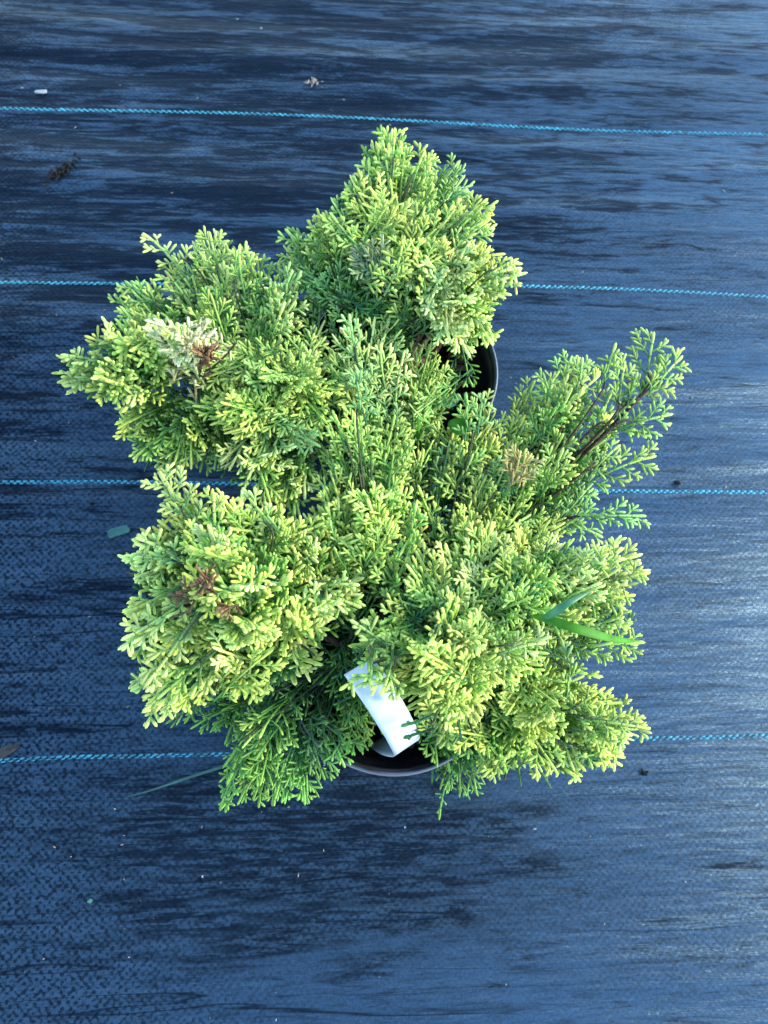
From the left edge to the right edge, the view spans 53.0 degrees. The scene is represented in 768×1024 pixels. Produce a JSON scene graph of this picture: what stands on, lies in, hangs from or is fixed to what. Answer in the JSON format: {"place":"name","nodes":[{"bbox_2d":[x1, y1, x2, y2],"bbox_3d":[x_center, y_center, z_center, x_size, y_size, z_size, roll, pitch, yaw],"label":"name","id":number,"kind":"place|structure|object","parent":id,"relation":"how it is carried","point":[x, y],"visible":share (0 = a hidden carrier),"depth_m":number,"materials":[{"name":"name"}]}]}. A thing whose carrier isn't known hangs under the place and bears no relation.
{"place":"outdoors","nodes":[
{"label":"outdoors","id":0,"kind":"place"},
{"bbox_2d":[0,0,767,1023],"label":"ground","id":1,"kind":"structure","parent":0,"point":[624,142],"depth_m":0.61,"materials":[{"name":"blue fabric"}]},
{"bbox_2d":[0,744,19,758],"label":"dry leaf","id":2,"kind":"object","parent":1,"relation":"on","point":[6,750],"visible":1,"depth_m":0.54,"materials":[{"name":"plant"}]},
{"bbox_2d":[34,89,46,93],"bbox_3d":[-0.317,-0.388,0.710,0.011,0.001,0.004,0,73,-4],"label":"litter chip","id":3,"kind":"object","parent":1,"relation":"on","point":[40,91],"visible":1,"depth_m":0.71,"materials":[{"name":"white"}]},
{"bbox_2d":[41,152,80,186],"bbox_3d":[-0.287,-0.303,0.683,0.044,0.005,0.016,-41,80,-14],"label":"rotten twig","id":4,"kind":"object","parent":1,"relation":"on","point":[58,172],"visible":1,"depth_m":0.68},
{"bbox_2d":[107,525,129,537],"bbox_3d":[-0.205,0.015,0.593,0.017,0.001,0.011,0,73,-4],"label":"leaf scrap","id":5,"kind":"object","parent":1,"relation":"on","point":[117,531],"visible":1,"depth_m":0.59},
{"bbox_2d":[121,762,232,798],"bbox_3d":[-0.134,0.183,0.530,0.102,0.026,0.002,-15,75,-9],"label":"grass blade","id":6,"kind":"object","parent":1,"relation":"on","point":[195,775],"depth_m":0.53,"materials":[{"name":"green plant"}]},
{"bbox_2d":[51,125,527,523],"bbox_3d":[-0.058,-0.115,0.529,0.299,0.220,0.277,0,73,-4],"label":"potted conifer","id":7,"kind":"object","parent":1,"relation":"on","point":[404,305],"visible":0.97,"depth_m":0.48,"materials":[{"name":"green plant"}]},
{"bbox_2d":[416,418,420,439],"bbox_3d":[0.021,-0.049,0.467,0.004,0.032,0.004,0,73,-4],"label":"grass blade","id":8,"kind":"object","parent":7,"relation":"in","point":[418,435],"depth_m":0.46,"materials":[{"name":"green plant"}]},
{"bbox_2d":[437,393,459,407],"bbox_3d":[0.042,-0.073,0.504,0.016,0.004,0.012,0,73,-4],"label":"weed leaf","id":9,"kind":"object","parent":7,"relation":"in","point":[453,404],"visible":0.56,"depth_m":0.50,"materials":[{"name":"green plant"}]},
{"bbox_2d":[304,77,323,86],"bbox_3d":[-0.067,-0.409,0.733,0.019,0.003,0.012,22,73,3],"label":"dirt clump","id":10,"kind":"object","parent":1,"relation":"on","point":[313,80],"visible":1,"depth_m":0.73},
{"bbox_2d":[1,168,762,1017],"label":"compost dust","id":11,"kind":"object","parent":1,"relation":"on","point":[289,806],"visible":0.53,"depth_m":0.55,"materials":[{"name":"brown soil"}]},
{"bbox_2d":[117,327,691,819],"bbox_3d":[0.018,0.033,0.480,0.359,0.235,0.306,0,73,-4],"label":"potted conifer","id":12,"kind":"object","parent":1,"relation":"on","point":[453,639],"visible":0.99,"depth_m":0.44,"materials":[{"name":"green plant"}]},
{"bbox_2d":[344,659,419,756],"bbox_3d":[-0.004,0.113,0.434,0.022,0.100,0.051,-32,78,-13],"label":"plant tag","id":13,"kind":"object","parent":12,"relation":"on","point":[390,717],"visible":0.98,"depth_m":0.39,"materials":[{"name":"white plastic"}]},
{"bbox_2d":[448,418,468,434],"bbox_3d":[0.047,-0.054,0.480,0.013,0.004,0.011,0,73,-4],"label":"weed leaf","id":14,"kind":"object","parent":12,"relation":"on","point":[460,422],"visible":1,"depth_m":0.48,"materials":[{"name":"green plant"}]},
{"bbox_2d":[542,591,590,620],"bbox_3d":[0.094,0.047,0.393,0.027,0.014,0.004,-29,77,-12],"label":"grass blade","id":15,"kind":"object","parent":12,"relation":"in","point":[557,610],"depth_m":0.39,"materials":[{"name":"green plant"}]},
{"bbox_2d":[533,614,639,642],"bbox_3d":[0.110,0.065,0.406,0.066,0.037,0.010,10,72,-1],"label":"grass blade","id":16,"kind":"object","parent":12,"relation":"in","point":[576,628],"depth_m":0.39,"materials":[{"name":"green plant"}]},
{"bbox_2d":[641,768,648,775],"bbox_3d":[0.192,0.191,0.566,0.007,0.002,0.006,0,73,-4],"label":"dirt speck","id":17,"kind":"object","parent":1,"relation":"on","point":[644,773],"visible":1,"depth_m":0.56}
]}

